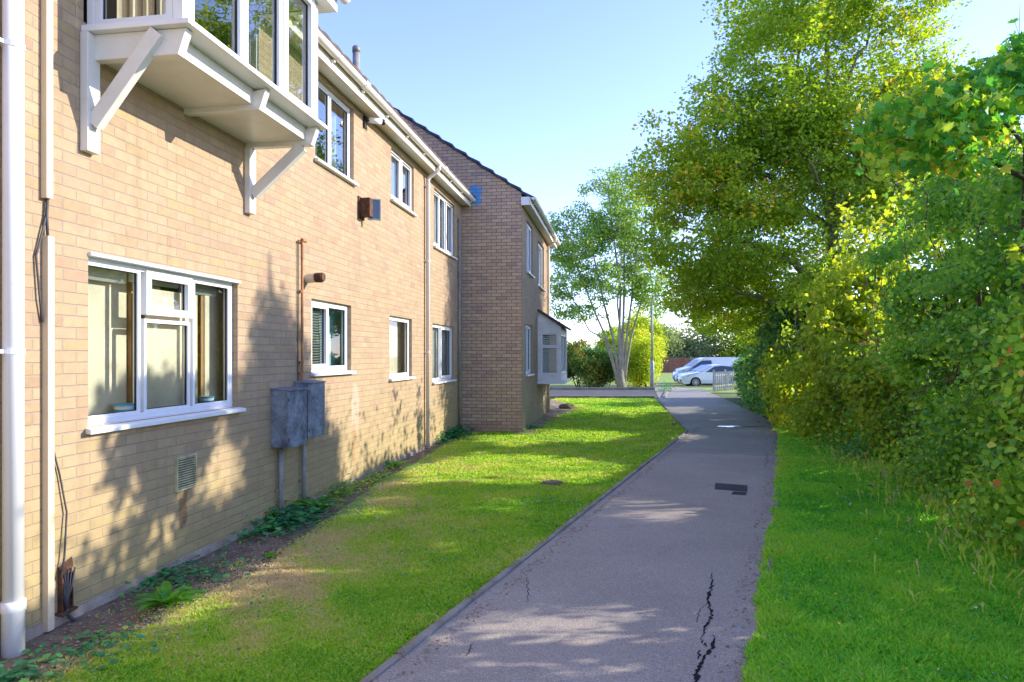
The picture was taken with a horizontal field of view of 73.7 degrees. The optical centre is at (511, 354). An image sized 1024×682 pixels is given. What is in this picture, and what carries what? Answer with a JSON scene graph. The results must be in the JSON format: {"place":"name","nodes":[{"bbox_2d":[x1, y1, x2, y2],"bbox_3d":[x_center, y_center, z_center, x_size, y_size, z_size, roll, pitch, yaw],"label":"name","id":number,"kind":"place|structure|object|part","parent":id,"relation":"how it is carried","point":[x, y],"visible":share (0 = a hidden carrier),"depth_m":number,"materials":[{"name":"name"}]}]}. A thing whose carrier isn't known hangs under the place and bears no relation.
{"place":"outdoors","nodes":[
{"label":"outdoors","id":0,"kind":"place"},
{"bbox_2d":[0,432,465,681],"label":"bare soil","id":1,"kind":"structure","parent":0,"point":[56,634],"depth_m":4.96,"materials":[{"name":"brown soil"}]},
{"bbox_2d":[0,658,68,681],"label":"ground ivy","id":2,"kind":"object","parent":1,"relation":"on","point":[12,675],"visible":1,"depth_m":3.58,"materials":[{"name":"green plant"}]},
{"bbox_2d":[11,622,170,675],"bbox_3d":[-2.406,1.659,3.922,0.776,0.103,0.669,0,0,0],"label":"ground ivy","id":3,"kind":"object","parent":1,"relation":"on","point":[88,645],"visible":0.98,"depth_m":3.89,"materials":[{"name":"green plant"}]},
{"bbox_2d":[132,580,205,611],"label":"dock plant","id":4,"kind":"object","parent":1,"relation":"on","point":[163,595],"visible":1,"depth_m":4.64,"materials":[{"name":"green plant"}]},
{"bbox_2d":[0,484,380,680],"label":"pebbles","id":5,"kind":"object","parent":1,"relation":"on","point":[120,624],"visible":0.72,"depth_m":5.00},
{"bbox_2d":[109,554,297,601],"bbox_3d":[-2.408,1.655,5.297,1.300,0.111,0.982,0,0,-34],"label":"ground ivy","id":6,"kind":"object","parent":1,"relation":"on","point":[165,572],"visible":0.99,"depth_m":5.18,"materials":[{"name":"green plant"}]},
{"bbox_2d":[261,551,277,557],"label":"dock plant","id":7,"kind":"object","parent":1,"relation":"on","point":[269,555],"visible":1,"depth_m":5.70,"materials":[{"name":"green plant"}]},
{"bbox_2d":[261,500,284,524],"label":"seedling clump","id":8,"kind":"object","parent":1,"relation":"on","point":[266,511],"visible":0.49,"depth_m":6.84,"materials":[{"name":"green plant"}]},
{"bbox_2d":[221,491,349,554],"bbox_3d":[-2.204,1.594,6.764,0.631,0.246,2.144,0,0,12],"label":"ground ivy","id":9,"kind":"object","parent":1,"relation":"on","point":[298,512],"visible":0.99,"depth_m":6.78,"materials":[{"name":"green plant"}]},
{"bbox_2d":[287,496,345,508],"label":"dock plant","id":10,"kind":"object","parent":1,"relation":"on","point":[307,501],"visible":0.62,"depth_m":7.50,"materials":[{"name":"green plant"}]},
{"bbox_2d":[306,473,367,507],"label":"weeds","id":11,"kind":"object","parent":1,"relation":"on","point":[340,492],"visible":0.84,"depth_m":8.27,"materials":[{"name":"green plant"}]},
{"bbox_2d":[344,466,405,491],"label":"weeds","id":12,"kind":"object","parent":1,"relation":"on","point":[375,478],"visible":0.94,"depth_m":9.22,"materials":[{"name":"green plant"}]},
{"bbox_2d":[385,460,411,467],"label":"dock plant","id":13,"kind":"object","parent":1,"relation":"on","point":[394,464],"visible":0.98,"depth_m":10.33,"materials":[{"name":"green plant"}]},
{"bbox_2d":[433,424,484,445],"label":"ground ivy","id":14,"kind":"object","parent":1,"relation":"on","point":[455,432],"visible":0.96,"depth_m":14.09,"materials":[{"name":"green plant"}]},
{"bbox_2d":[7,397,685,681],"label":"lawn","id":15,"kind":"structure","parent":0,"point":[353,504],"depth_m":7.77,"materials":[{"name":"green plant"}]},
{"bbox_2d":[525,421,554,429],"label":"ground ivy","id":16,"kind":"object","parent":15,"relation":"on","point":[531,426],"visible":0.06,"depth_m":15.77,"materials":[{"name":"green plant"}]},
{"bbox_2d":[541,480,563,485],"bbox_3d":[0.540,1.700,9.067,0.300,0.040,0.300,0,0,0],"label":"drain cover","id":17,"kind":"object","parent":15,"relation":"on","point":[550,482],"visible":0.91,"depth_m":8.99,"materials":[{"name":"grey stone"}]},
{"bbox_2d":[513,400,580,434],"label":"bare soil","id":18,"kind":"structure","parent":0,"point":[555,411],"depth_m":19.23,"materials":[{"name":"brown soil"}]},
{"bbox_2d":[559,403,574,408],"bbox_3d":[1.747,1.630,21.763,0.513,0.181,0.328,0,0,0],"label":"rock","id":19,"kind":"object","parent":18,"relation":"on","point":[567,406],"visible":0.97,"depth_m":21.66,"materials":[{"name":"grey stone"}]},
{"bbox_2d":[550,374,635,384],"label":"lawn","id":20,"kind":"structure","parent":0,"point":[571,383],"depth_m":53.94,"materials":[{"name":"green plant"}]},
{"bbox_2d":[567,336,608,386],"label":"firethorn bush","id":21,"kind":"object","parent":20,"relation":"on","point":[582,367],"visible":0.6,"depth_m":38.90,"materials":[{"name":"green plant"}]},
{"bbox_2d":[571,340,617,386],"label":"firethorn bush","id":22,"kind":"object","parent":20,"relation":"on","point":[588,347],"visible":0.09,"depth_m":41.14,"materials":[{"name":"green plant"}]},
{"bbox_2d":[581,346,617,386],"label":"firethorn bush","id":23,"kind":"object","parent":20,"relation":"on","point":[609,376],"visible":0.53,"depth_m":39.96,"materials":[{"name":"green plant"}]},
{"bbox_2d":[547,160,682,386],"bbox_3d":[5.425,-4.460,38.543,8.759,12.889,5.323,0,0,0],"label":"ash tree","id":24,"kind":"object","parent":20,"relation":"on","point":[598,228],"visible":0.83,"depth_m":38.15,"materials":[{"name":"green plant"}]},
{"bbox_2d":[615,333,663,386],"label":"golden shrub","id":25,"kind":"object","parent":20,"relation":"on","point":[638,368],"visible":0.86,"depth_m":39.33,"materials":[{"name":"yellow plant"}]},
{"bbox_2d":[615,304,669,385],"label":"shrub","id":26,"kind":"object","parent":20,"relation":"on","point":[657,328],"visible":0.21,"depth_m":46.55,"materials":[{"name":"green plant"}]},
{"bbox_2d":[628,323,668,386],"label":"golden shrub","id":27,"kind":"object","parent":20,"relation":"on","point":[640,331],"visible":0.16,"depth_m":42.78,"materials":[{"name":"yellow plant"}]},
{"bbox_2d":[650,294,661,386],"bbox_3d":[7.284,-0.670,34.396,0.657,4.768,0.216,0,0,0],"label":"lamp post","id":28,"kind":"object","parent":20,"relation":"on","point":[651,372],"visible":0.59,"depth_m":34.35,"materials":[{"name":"metal"}]},
{"bbox_2d":[550,390,658,397],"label":"side road","id":29,"kind":"structure","parent":0,"point":[603,393],"depth_m":30.25,"materials":[{"name":"grey asphalt"}]},
{"bbox_2d":[550,378,781,427],"bbox_3d":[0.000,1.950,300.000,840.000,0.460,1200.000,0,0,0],"label":"ground","id":30,"kind":"structure","parent":0,"point":[732,397],"depth_m":41.23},
{"bbox_2d":[0,0,570,658],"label":"apartment building","id":31,"kind":"structure","parent":30,"relation":"on","point":[184,184],"depth_m":5.79,"materials":[{"name":"brick"}]},
{"bbox_2d":[55,556,77,621],"bbox_3d":[-2.817,1.513,4.336,0.068,0.429,0.135,0,0,9],"label":"cable bundle","id":32,"kind":"object","parent":31,"relation":"attached to","point":[66,606],"visible":0.98,"depth_m":4.33,"materials":[{"name":"plastic"}]},
{"bbox_2d":[112,403,133,411],"bbox_3d":[-2.896,0.400,5.095,0.152,0.075,0.152,0,0,9],"label":"plastic tub","id":33,"kind":"object","parent":31,"relation":"on","point":[118,407],"visible":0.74,"depth_m":5.04,"materials":[{"name":"blue plastic"}]},
{"bbox_2d":[85,252,245,434],"bbox_3d":[-2.745,0.215,5.822,0.370,1.870,2.650,0,0,9],"label":"window","id":34,"kind":"structure","parent":31,"relation":"in","point":[142,337],"depth_m":5.34,"materials":[{"name":"white plastic"}]},
{"bbox_2d":[199,396,214,401],"bbox_3d":[-2.735,0.405,6.114,0.132,0.067,0.132,0,0,9],"label":"plastic tub","id":35,"kind":"object","parent":31,"relation":"on","point":[205,398],"visible":0.79,"depth_m":6.07,"materials":[{"name":"blue plastic"}]},
{"bbox_2d":[80,0,350,214],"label":"bay window","id":36,"kind":"structure","parent":31,"relation":"in","point":[167,47],"depth_m":5.18,"materials":[{"name":"white plastic"}]},
{"bbox_2d":[160,285,356,402],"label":"window","id":37,"kind":"structure","parent":31,"relation":"in","point":[332,318],"depth_m":8.42,"materials":[{"name":"white plastic"}]},
{"bbox_2d":[209,30,358,186],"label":"window","id":38,"kind":"structure","parent":31,"relation":"in","point":[331,110],"depth_m":8.93,"materials":[{"name":"white plastic"}]},
{"bbox_2d":[270,386,307,448],"bbox_3d":[-2.314,0.642,7.103,0.202,0.611,0.432,0,0,9],"label":"meter box","id":39,"kind":"object","parent":31,"relation":"attached to","point":[288,417],"visible":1,"depth_m":6.92,"materials":[{"name":"grey metal"}]},
{"bbox_2d":[286,389,306,448],"bbox_3d":[-2.236,0.657,7.090,0.019,0.581,0.420,0,0,9],"label":"door","id":40,"kind":"structure","parent":39,"relation":"in","point":[296,409],"depth_m":7.06,"materials":[{"name":"grey metal"}]},
{"bbox_2d":[293,380,325,438],"bbox_3d":[-2.246,0.595,7.598,0.182,0.626,0.432,0,0,9],"label":"meter box","id":41,"kind":"object","parent":31,"relation":"attached to","point":[316,408],"visible":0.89,"depth_m":7.55,"materials":[{"name":"grey metal"}]},
{"bbox_2d":[307,382,324,438],"bbox_3d":[-2.177,0.610,7.587,0.019,0.596,0.420,0,0,9],"label":"door","id":42,"kind":"structure","parent":41,"relation":"in","point":[316,398],"depth_m":7.55,"materials":[{"name":"grey metal"}]},
{"bbox_2d":[312,309,415,380],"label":"window","id":43,"kind":"structure","parent":31,"relation":"in","point":[399,327],"depth_m":11.49,"materials":[{"name":"white plastic"}]},
{"bbox_2d":[317,120,417,216],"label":"window","id":44,"kind":"structure","parent":31,"relation":"in","point":[400,170],"depth_m":10.95,"materials":[{"name":"white plastic"}]},
{"bbox_2d":[358,196,380,220],"bbox_3d":[-1.942,-2.000,9.316,0.245,0.300,0.266,0,0,9],"label":"floodlight","id":45,"kind":"object","parent":31,"relation":"attached to","point":[369,208],"visible":1,"depth_m":9.27,"materials":[{"name":"metal"}]},
{"bbox_2d":[363,115,384,128],"bbox_3d":[-1.922,-3.220,9.485,0.316,0.170,0.088,0,0,-30],"label":"security camera","id":46,"kind":"object","parent":31,"relation":"attached to","point":[376,120],"visible":1,"depth_m":9.45,"materials":[{"name":"white plastic"}]},
{"bbox_2d":[432,324,456,383],"bbox_3d":[-1.422,-0.022,13.792,0.249,1.155,1.894,0,0,9],"label":"window","id":47,"kind":"structure","parent":31,"relation":"in","point":[442,335],"depth_m":13.76,"materials":[{"name":"white plastic"}]},
{"bbox_2d":[434,190,457,259],"bbox_3d":[-1.400,-2.615,13.810,0.208,1.161,1.737,0,0,9],"label":"window","id":48,"kind":"structure","parent":31,"relation":"in","point":[443,210],"depth_m":13.92,"materials":[{"name":"white plastic"}]},
{"bbox_2d":[526,325,534,376],"bbox_3d":[0.381,-0.111,16.299,0.175,1.211,1.242,0,0,9],"label":"window","id":49,"kind":"structure","parent":31,"relation":"in","point":[528,329],"depth_m":16.75,"materials":[{"name":"white plastic"}]},
{"bbox_2d":[527,224,534,277],"bbox_3d":[0.400,-2.526,16.423,0.175,1.241,1.192,0,0,9],"label":"window","id":50,"kind":"structure","parent":31,"relation":"in","point":[528,228],"depth_m":16.45,"materials":[{"name":"white plastic"}]},
{"bbox_2d":[538,243,545,291],"bbox_3d":[0.753,-2.425,18.826,0.229,1.241,1.457,0,0,9],"label":"window","id":51,"kind":"structure","parent":31,"relation":"in","point":[539,247],"depth_m":18.74,"materials":[{"name":"white plastic"}]},
{"bbox_2d":[537,309,570,383],"bbox_3d":[1.198,-0.230,18.919,0.740,1.980,2.130,0,0,9],"label":"bay window","id":52,"kind":"structure","parent":31,"relation":"in","point":[552,334],"depth_m":17.99,"materials":[{"name":"white plastic"}]},
{"bbox_2d":[359,399,687,681],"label":"path edging","id":53,"kind":"object","parent":30,"relation":"on","point":[422,636],"visible":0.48,"depth_m":4.89,"materials":[{"name":"concrete"}]},
{"bbox_2d":[373,389,778,681],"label":"footpath","id":54,"kind":"structure","parent":30,"relation":"on","point":[619,592],"depth_m":5.04,"materials":[{"name":"grey asphalt"}]},
{"bbox_2d":[88,395,992,681],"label":"leaf litter","id":55,"kind":"object","parent":54,"relation":"on","point":[510,549],"visible":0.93,"depth_m":5.94,"materials":[{"name":"brown plant"}]},
{"bbox_2d":[388,427,777,681],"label":"pebbles","id":56,"kind":"object","parent":54,"relation":"on","point":[471,613],"visible":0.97,"depth_m":5.53,"materials":[{"name":"grey stone"}]},
{"bbox_2d":[466,457,768,681],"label":"path crack","id":57,"kind":"object","parent":54,"relation":"on","point":[697,676],"visible":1,"depth_m":4.03,"materials":[{"name":"black asphalt"}]},
{"bbox_2d":[652,376,675,391],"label":"weed tuft","id":58,"kind":"object","parent":54,"relation":"on","point":[664,388],"visible":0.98,"depth_m":31.56,"materials":[{"name":"green plant"}]},
{"bbox_2d":[715,483,746,491],"bbox_3d":[2.810,1.704,8.767,0.401,0.031,0.445,0,0,19],"label":"inspection cover","id":59,"kind":"object","parent":54,"relation":"on","point":[731,487],"visible":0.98,"depth_m":8.73,"materials":[{"name":"metal"}]},
{"bbox_2d":[732,491,746,494],"bbox_3d":[2.791,1.704,8.390,0.169,0.031,0.196,0,0,21],"label":"stopcock cover","id":60,"kind":"object","parent":54,"relation":"on","point":[738,493],"visible":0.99,"depth_m":8.35,"materials":[{"name":"metal"}]},
{"bbox_2d":[717,426,762,426],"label":"puddle","id":61,"kind":"object","parent":54,"relation":"on","point":[739,426],"visible":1,"depth_m":16.19,"materials":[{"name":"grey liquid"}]},
{"bbox_2d":[550,396,653,398],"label":"road kerb","id":62,"kind":"structure","parent":30,"relation":"on","point":[601,397],"depth_m":26.83,"materials":[{"name":"concrete"}]},
{"bbox_2d":[550,387,654,389],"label":"road kerb","id":63,"kind":"structure","parent":30,"relation":"on","point":[602,388],"depth_m":33.43,"materials":[{"name":"concrete"}]},
{"bbox_2d":[588,323,621,351],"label":"background tree","id":64,"kind":"object","parent":30,"relation":"on","point":[601,342],"visible":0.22,"depth_m":90.91,"materials":[{"name":"green plant"}]},
{"bbox_2d":[648,322,690,357],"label":"background tree","id":65,"kind":"object","parent":30,"relation":"on","point":[673,351],"visible":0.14,"depth_m":93.41,"materials":[{"name":"green plant"}]},
{"bbox_2d":[656,357,688,372],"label":"garden fence","id":66,"kind":"object","parent":30,"relation":"on","point":[671,365],"visible":0.35,"depth_m":84.00,"materials":[{"name":"brown wood"}]},
{"bbox_2d":[655,383,690,388],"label":"footpath","id":67,"kind":"structure","parent":30,"relation":"on","point":[669,387],"depth_m":40.82,"materials":[{"name":"grey concrete"}]},
{"bbox_2d":[671,319,733,361],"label":"background tree","id":68,"kind":"object","parent":30,"relation":"on","point":[698,347],"visible":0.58,"depth_m":95.47,"materials":[{"name":"green plant"}]},
{"bbox_2d":[712,325,756,357],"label":"background tree","id":69,"kind":"object","parent":30,"relation":"on","point":[734,344],"visible":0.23,"depth_m":95.40,"materials":[{"name":"green plant"}]},
{"bbox_2d":[728,324,761,409],"bbox_3d":[9.344,-0.040,24.115,2.963,4.065,7.763,0,0,14],"label":"holly shrub","id":70,"kind":"object","parent":30,"relation":"on","point":[738,367],"visible":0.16,"depth_m":24.04,"materials":[{"name":"green plant"}]},
{"bbox_2d":[756,418,783,652],"bbox_3d":[2.709,1.744,7.093,0.361,0.127,23.862,0,0,21],"label":"path edging","id":71,"kind":"object","parent":30,"relation":"on","point":[769,561],"visible":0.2,"depth_m":5.71,"materials":[{"name":"concrete"}]},
{"bbox_2d":[740,276,839,423],"bbox_3d":[7.984,-0.196,19.305,2.991,4.193,6.708,0,0,17],"label":"holly shrub","id":72,"kind":"object","parent":30,"relation":"on","point":[765,338],"visible":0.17,"depth_m":17.95,"materials":[{"name":"green plant"}]},
{"bbox_2d":[617,0,1023,348],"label":"field maple","id":73,"kind":"object","parent":30,"relation":"on","point":[787,128],"visible":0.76,"depth_m":17.03,"materials":[{"name":"green plant"}]},
{"bbox_2d":[653,406,681,434],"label":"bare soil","id":74,"kind":"structure","parent":0,"point":[673,424],"depth_m":16.75,"materials":[{"name":"brown soil"}]},
{"bbox_2d":[318,0,1023,347],"label":"sky","id":75,"kind":"structure","parent":0,"point":[543,94],"materials":[{"name":"blue"}]},
{"bbox_2d":[656,373,738,392],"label":"lawn","id":76,"kind":"structure","parent":0,"point":[663,379],"depth_m":52.03,"materials":[{"name":"green plant"}]},
{"bbox_2d":[713,369,736,391],"bbox_3d":[10.271,1.215,32.845,0.092,1.070,2.807,0,0,40],"label":"picket fence","id":77,"kind":"object","parent":76,"relation":"on","point":[727,384],"visible":0.69,"depth_m":32.81,"materials":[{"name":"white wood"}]},
{"label":"verge","id":78,"kind":"structure","parent":0,"visible":0},
{"bbox_2d":[784,408,853,447],"bbox_3d":[5.560,1.354,12.579,1.826,0.761,1.488,0,0,25],"label":"leafy fringe","id":79,"kind":"object","parent":78,"relation":"on","point":[819,440],"visible":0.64,"depth_m":12.53,"materials":[{"name":"green plant"}]},
{"bbox_2d":[744,225,924,437],"bbox_3d":[7.079,-0.464,15.501,3.158,4.723,5.479,0,0,9],"label":"elder shrub","id":80,"kind":"object","parent":78,"relation":"on","point":[785,401],"visible":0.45,"depth_m":15.27,"materials":[{"name":"green plant"}]},
{"bbox_2d":[818,409,883,461],"bbox_3d":[5.576,1.302,10.956,1.222,0.845,1.168,0,0,0],"label":"nettle patch","id":81,"kind":"object","parent":78,"relation":"on","point":[850,445],"visible":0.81,"depth_m":11.06,"materials":[{"name":"green plant"}]},
{"bbox_2d":[772,169,945,462],"bbox_3d":[6.717,-0.814,12.495,3.072,5.419,4.850,0,0,0],"label":"golden sycamore shrub","id":82,"kind":"object","parent":78,"relation":"on","point":[828,357],"visible":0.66,"depth_m":12.63,"materials":[{"name":"green plant"}]},
{"bbox_2d":[737,427,1023,681],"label":"grass","id":83,"kind":"structure","parent":78,"relation":"on","point":[802,626],"depth_m":4.79,"materials":[{"name":"green plant"}]},
{"bbox_2d":[59,435,1023,680],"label":"clover","id":84,"kind":"object","parent":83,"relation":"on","point":[251,602],"depth_m":6.50,"materials":[{"name":"green plant"}]},
{"bbox_2d":[832,496,1021,677],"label":"hawkbit flowers","id":85,"kind":"object","parent":83,"relation":"on","point":[902,609],"visible":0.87,"depth_m":5.02,"materials":[{"name":"yellow plant"}]},
{"bbox_2d":[823,456,959,500],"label":"bramble shoots","id":86,"kind":"object","parent":78,"relation":"on","point":[900,481],"visible":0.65,"depth_m":8.38,"materials":[{"name":"green plant"}]},
{"bbox_2d":[802,445,1023,625],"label":"tall grass","id":87,"kind":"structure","parent":78,"relation":"on","point":[937,505],"depth_m":6.79,"materials":[{"name":"green plant"}]},
{"bbox_2d":[830,139,1021,492],"bbox_3d":[6.561,-0.605,10.111,2.985,4.874,4.530,0,0,8],"label":"bramble","id":88,"kind":"object","parent":78,"relation":"on","point":[938,219],"visible":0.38,"depth_m":9.63,"materials":[{"name":"green plant"}]},
{"bbox_2d":[835,17,1023,293],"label":"sycamore sapling","id":89,"kind":"object","parent":78,"relation":"on","point":[950,123],"visible":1,"depth_m":6.42,"materials":[{"name":"green plant"}]},
{"bbox_2d":[845,13,1022,435],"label":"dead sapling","id":90,"kind":"object","parent":78,"relation":"on","point":[979,300],"visible":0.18,"depth_m":9.02,"materials":[{"name":"brown wood"}]},
{"bbox_2d":[866,100,1023,532],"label":"hawthorn","id":91,"kind":"object","parent":78,"relation":"on","point":[975,272],"visible":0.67,"depth_m":7.59,"materials":[{"name":"green plant"}]},
{"bbox_2d":[912,489,1022,540],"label":"broadleaf weeds","id":92,"kind":"object","parent":78,"relation":"on","point":[950,508],"visible":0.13,"depth_m":6.55,"materials":[{"name":"green plant"}]},
{"bbox_2d":[933,166,1023,563],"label":"bramble","id":93,"kind":"object","parent":78,"relation":"on","point":[985,500],"visible":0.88,"depth_m":5.76,"materials":[{"name":"green plant"}]},
{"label":"car park","id":94,"kind":"structure","parent":0,"visible":0},
{"bbox_2d":[674,364,709,383],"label":"parked car","id":95,"kind":"object","parent":94,"relation":"on","point":[679,373],"visible":0.03,"depth_m":49.65,"materials":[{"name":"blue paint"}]},
{"bbox_2d":[672,357,738,379],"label":"parked van","id":96,"kind":"object","parent":94,"relation":"on","point":[694,363],"visible":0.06,"depth_m":52.05,"materials":[{"name":"white paint"}]},
{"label":"side window","id":97,"kind":"part","parent":96,"relation":"part of","materials":[{"name":"black glass"}]},
{"bbox_2d":[677,364,739,385],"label":"parked car","id":98,"kind":"object","parent":94,"relation":"on","point":[703,375],"visible":0.67,"depth_m":45.23,"materials":[{"name":"white paint"}]},
{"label":"side window","id":99,"kind":"part","parent":98,"relation":"part of","materials":[{"name":"black glass"}]}
]}

